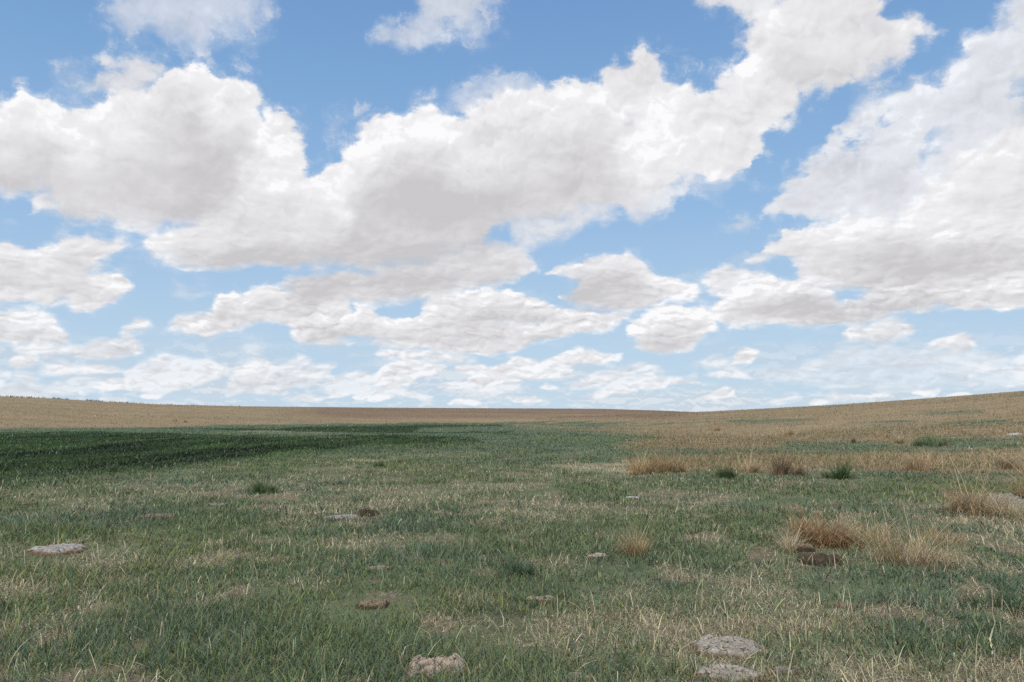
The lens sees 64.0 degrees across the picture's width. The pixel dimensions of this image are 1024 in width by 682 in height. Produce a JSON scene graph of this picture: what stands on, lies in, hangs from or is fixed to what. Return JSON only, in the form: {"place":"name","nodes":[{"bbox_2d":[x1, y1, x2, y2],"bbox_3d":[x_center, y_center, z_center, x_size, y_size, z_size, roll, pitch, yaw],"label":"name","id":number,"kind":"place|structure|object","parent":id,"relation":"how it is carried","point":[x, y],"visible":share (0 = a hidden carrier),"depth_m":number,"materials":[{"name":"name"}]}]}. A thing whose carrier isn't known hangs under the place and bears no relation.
{"place":"outdoors","nodes":[
{"label":"outdoors","id":0,"kind":"place"},
{"bbox_2d":[0,391,1023,681],"bbox_3d":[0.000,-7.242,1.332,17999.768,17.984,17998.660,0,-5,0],"label":"ground","id":1,"kind":"structure","parent":0,"point":[268,413],"depth_m":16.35,"materials":[{"name":"green plant"}]},
{"bbox_2d":[17,502,35,505],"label":"dung pat","id":2,"kind":"object","parent":1,"relation":"on","point":[28,503],"visible":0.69,"depth_m":14.80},
{"bbox_2d":[22,543,89,556],"bbox_3d":[-5.385,2.479,9.795,0.686,0.100,0.685,-4,-6,35],"label":"flat rock","id":3,"kind":"object","parent":1,"relation":"on","point":[56,549],"visible":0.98,"depth_m":9.61,"materials":[{"name":"grey stone"}]},
{"bbox_2d":[0,395,215,405],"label":"scrub","id":4,"kind":"object","parent":1,"relation":"on","point":[77,399],"visible":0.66,"depth_m":362.00,"materials":[{"name":"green plant"}]},
{"bbox_2d":[99,460,120,472],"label":"grass clump","id":5,"kind":"object","parent":1,"relation":"on","point":[111,469],"visible":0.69,"depth_m":23.48,"materials":[{"name":"green plant"}]},
{"bbox_2d":[134,513,178,518],"bbox_3d":[-5.638,2.768,12.973,0.688,0.087,0.587,2,-6,-23],"label":"dung pat","id":6,"kind":"object","parent":1,"relation":"on","point":[156,514],"visible":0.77,"depth_m":12.85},
{"bbox_2d":[203,503,228,506],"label":"dung pat","id":7,"kind":"object","parent":1,"relation":"on","point":[221,504],"visible":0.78,"depth_m":14.69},
{"bbox_2d":[0,424,509,490],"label":"dark sedge","id":8,"kind":"object","parent":1,"relation":"on","point":[21,454],"visible":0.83,"depth_m":40.94,"materials":[{"name":"green plant"}]},
{"bbox_2d":[240,473,284,493],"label":"grass clump","id":9,"kind":"object","parent":1,"relation":"on","point":[257,488],"visible":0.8,"depth_m":17.02,"materials":[{"name":"green plant"}]},
{"bbox_2d":[323,514,358,519],"bbox_3d":[-2.712,2.790,12.959,0.624,0.070,0.558,1,-5,-12],"label":"dung pat","id":10,"kind":"object","parent":1,"relation":"on","point":[343,515],"visible":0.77,"depth_m":12.87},
{"bbox_2d":[356,508,379,516],"bbox_3d":[-2.371,2.803,13.417,0.378,0.132,0.466,-2,-6,23],"label":"dung pat","id":11,"kind":"object","parent":1,"relation":"on","point":[365,511],"visible":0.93,"depth_m":13.31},
{"bbox_2d":[356,599,389,609],"bbox_3d":[-1.186,2.243,6.995,0.286,0.073,0.262,1,-5,-9],"label":"dung pat","id":12,"kind":"object","parent":1,"relation":"on","point":[369,604],"visible":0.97,"depth_m":6.91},
{"bbox_2d":[371,458,384,466],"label":"grass clump","id":13,"kind":"object","parent":1,"relation":"on","point":[375,464],"visible":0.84,"depth_m":26.09,"materials":[{"name":"green plant"}]},
{"bbox_2d":[367,565,390,570],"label":"dung pat","id":14,"kind":"object","parent":1,"relation":"on","point":[379,566],"visible":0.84,"depth_m":8.59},
{"bbox_2d":[405,653,467,681],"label":"flat rock","id":15,"kind":"object","parent":1,"relation":"on","point":[457,659],"visible":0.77,"depth_m":5.08,"materials":[{"name":"beige stone"}]},
{"bbox_2d":[0,392,1023,681],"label":"green grass","id":16,"kind":"structure","parent":1,"relation":"on","point":[198,624],"depth_m":8.40,"materials":[{"name":"green plant"}]},
{"bbox_2d":[526,595,556,602],"bbox_3d":[0.261,2.259,7.164,0.323,0.067,0.155,0,-5,2],"label":"dung pat","id":17,"kind":"object","parent":16,"relation":"on","point":[540,598],"visible":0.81,"depth_m":7.12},
{"bbox_2d":[0,390,1023,478],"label":"tan grass","id":18,"kind":"structure","parent":1,"relation":"on","point":[879,463],"depth_m":51.59,"materials":[{"name":"beige plant"}]},
{"bbox_2d":[493,547,541,577],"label":"grass clump","id":19,"kind":"object","parent":1,"relation":"on","point":[514,564],"visible":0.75,"depth_m":8.34,"materials":[{"name":"green plant"}]},
{"bbox_2d":[564,672,592,681],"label":"dung pat","id":20,"kind":"object","parent":1,"relation":"on","point":[572,675],"visible":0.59,"depth_m":4.99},
{"bbox_2d":[587,553,608,559],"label":"dung pat","id":21,"kind":"object","parent":1,"relation":"on","point":[595,555],"visible":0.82,"depth_m":9.33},
{"bbox_2d":[606,510,668,558],"bbox_3d":[1.424,2.216,9.529,0.906,0.609,1.008,2,-6,-18],"label":"grass tussock","id":22,"kind":"object","parent":1,"relation":"on","point":[634,547],"depth_m":9.46,"materials":[{"name":"beige plant"}]},
{"bbox_2d":[625,450,671,474],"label":"grass tussock","id":23,"kind":"object","parent":1,"relation":"on","point":[642,468],"depth_m":23.02,"materials":[{"name":"beige plant"}]},
{"bbox_2d":[647,435,699,472],"bbox_3d":[4.757,3.018,23.613,2.612,1.565,1.764,1,-5,-15],"label":"grass tussock","id":24,"kind":"object","parent":1,"relation":"on","point":[664,469],"depth_m":23.48,"materials":[{"name":"beige plant"}]},
{"bbox_2d":[687,634,767,660],"bbox_3d":[1.507,2.105,5.630,0.564,0.093,0.554,2,-6,-18],"label":"flat rock","id":25,"kind":"object","parent":1,"relation":"on","point":[728,645],"visible":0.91,"depth_m":5.57,"materials":[{"name":"grey stone"}]},
{"bbox_2d":[712,462,743,478],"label":"grass clump","id":26,"kind":"object","parent":1,"relation":"on","point":[728,474],"visible":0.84,"depth_m":21.24,"materials":[{"name":"green plant"}]},
{"bbox_2d":[692,663,767,681],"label":"flat rock","id":27,"kind":"object","parent":1,"relation":"on","point":[728,669],"visible":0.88,"depth_m":4.96,"materials":[{"name":"grey stone"}]},
{"bbox_2d":[727,441,763,472],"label":"grass tussock","id":28,"kind":"object","parent":1,"relation":"on","point":[754,467],"depth_m":23.56,"materials":[{"name":"beige plant"}]},
{"bbox_2d":[767,665,798,676],"bbox_3d":[1.692,2.062,5.106,0.172,0.058,0.163,3,-6,-26],"label":"dung pat","id":29,"kind":"object","parent":1,"relation":"on","point":[778,668],"visible":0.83,"depth_m":5.08,"materials":[{"name":"grey"}]},
{"bbox_2d":[754,513,821,553],"bbox_3d":[3.337,2.275,9.830,0.921,0.538,0.996,-2,-6,23],"label":"grass tussock","id":30,"kind":"object","parent":1,"relation":"on","point":[791,543],"depth_m":9.81,"materials":[{"name":"beige plant"}]},
{"bbox_2d":[781,428,795,434],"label":"bush","id":31,"kind":"object","parent":1,"relation":"on","point":[789,432],"visible":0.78,"depth_m":64.87,"materials":[{"name":"beige plant"}]},
{"bbox_2d":[762,435,817,475],"bbox_3d":[7.566,3.090,22.586,1.765,1.232,1.691,0,-5,0],"label":"grass tussock","id":32,"kind":"object","parent":1,"relation":"on","point":[782,469],"depth_m":22.46,"materials":[{"name":"beige plant"}]},
{"bbox_2d":[797,543,814,551],"bbox_3d":[3.419,2.401,9.535,0.203,0.095,0.097,-1,-5,14],"label":"dung crust","id":33,"kind":"object","parent":1,"relation":"on","point":[802,546],"visible":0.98,"depth_m":9.50},
{"bbox_2d":[797,553,845,566],"bbox_3d":[3.427,2.420,9.057,0.559,0.119,0.537,-2,-6,20],"label":"dung pat","id":34,"kind":"object","parent":1,"relation":"on","point":[823,558],"visible":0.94,"depth_m":8.98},
{"bbox_2d":[760,475,885,550],"bbox_3d":[3.879,2.149,10.338,1.828,0.864,1.710,0,-5,0],"label":"grass tussock","id":35,"kind":"object","parent":1,"relation":"on","point":[822,539],"depth_m":10.16,"materials":[{"name":"beige plant"}]},
{"bbox_2d":[818,446,859,479],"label":"grass clump","id":36,"kind":"object","parent":1,"relation":"on","point":[841,475],"visible":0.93,"depth_m":21.32,"materials":[{"name":"green plant"}]},
{"bbox_2d":[833,602,858,609],"bbox_3d":[2.808,2.228,6.894,0.207,0.060,0.202,-2,-6,22],"label":"dung pat","id":37,"kind":"object","parent":1,"relation":"on","point":[840,604],"visible":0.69,"depth_m":6.86,"materials":[{"name":"beige"}]},
{"bbox_2d":[810,503,954,549],"bbox_3d":[4.403,2.244,10.217,1.772,0.646,1.530,-1,-5,15],"label":"grass tussock","id":38,"kind":"object","parent":1,"relation":"on","point":[871,534],"depth_m":10.26,"materials":[{"name":"plant"}]},
{"bbox_2d":[892,436,906,443],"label":"bush","id":39,"kind":"object","parent":1,"relation":"on","point":[899,440],"visible":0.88,"depth_m":45.01,"materials":[{"name":"beige plant"}]},
{"bbox_2d":[814,487,1002,570],"bbox_3d":[4.431,1.957,9.014,1.820,0.986,1.790,3,-6,-26],"label":"grass tussock","id":40,"kind":"object","parent":1,"relation":"on","point":[893,553],"depth_m":8.90,"materials":[{"name":"beige plant"}]},
{"bbox_2d":[894,441,947,470],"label":"grass tussock","id":41,"kind":"object","parent":1,"relation":"on","point":[916,462],"depth_m":24.58,"materials":[{"name":"beige plant"}]},
{"bbox_2d":[901,432,955,446],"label":"grass clump","id":42,"kind":"object","parent":1,"relation":"on","point":[929,442],"visible":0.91,"depth_m":41.90,"materials":[{"name":"green plant"}]},
{"bbox_2d":[912,453,955,465],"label":"grass tussock","id":43,"kind":"object","parent":1,"relation":"on","point":[931,460],"depth_m":26.10,"materials":[{"name":"beige plant"}]},
{"bbox_2d":[900,508,981,546],"bbox_3d":[5.440,2.308,10.398,0.976,0.550,1.089,-2,-6,22],"label":"grass tussock","id":44,"kind":"object","parent":1,"relation":"on","point":[957,539],"depth_m":10.38,"materials":[{"name":"beige plant"}]},
{"bbox_2d":[913,442,1023,517],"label":"grass tussock","id":45,"kind":"object","parent":1,"relation":"on","point":[965,505],"depth_m":13.39,"materials":[{"name":"beige plant"}]},
{"bbox_2d":[955,576,1023,617],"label":"grass clump","id":46,"kind":"object","parent":1,"relation":"on","point":[998,599],"visible":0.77,"depth_m":6.82,"materials":[{"name":"plant"}]},
{"bbox_2d":[976,476,1023,520],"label":"grass tussock","id":47,"kind":"object","parent":1,"relation":"on","point":[1017,513],"depth_m":12.83,"materials":[{"name":"beige plant"}]},
{"bbox_2d":[978,436,1023,497],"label":"grass tussock","id":48,"kind":"object","parent":1,"relation":"on","point":[1020,492],"depth_m":16.15,"materials":[{"name":"beige plant"}]},
{"bbox_2d":[985,493,1023,509],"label":"stone","id":49,"kind":"object","parent":1,"relation":"on","point":[1012,498],"visible":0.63,"depth_m":14.27,"materials":[{"name":"beige stone"}]},
{"bbox_2d":[992,447,1023,469],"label":"grass tussock","id":50,"kind":"object","parent":1,"relation":"on","point":[1007,464],"depth_m":24.76,"materials":[{"name":"beige plant"}]},
{"bbox_2d":[0,0,1023,411],"label":"sky","id":51,"kind":"structure","parent":0,"point":[660,205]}
]}

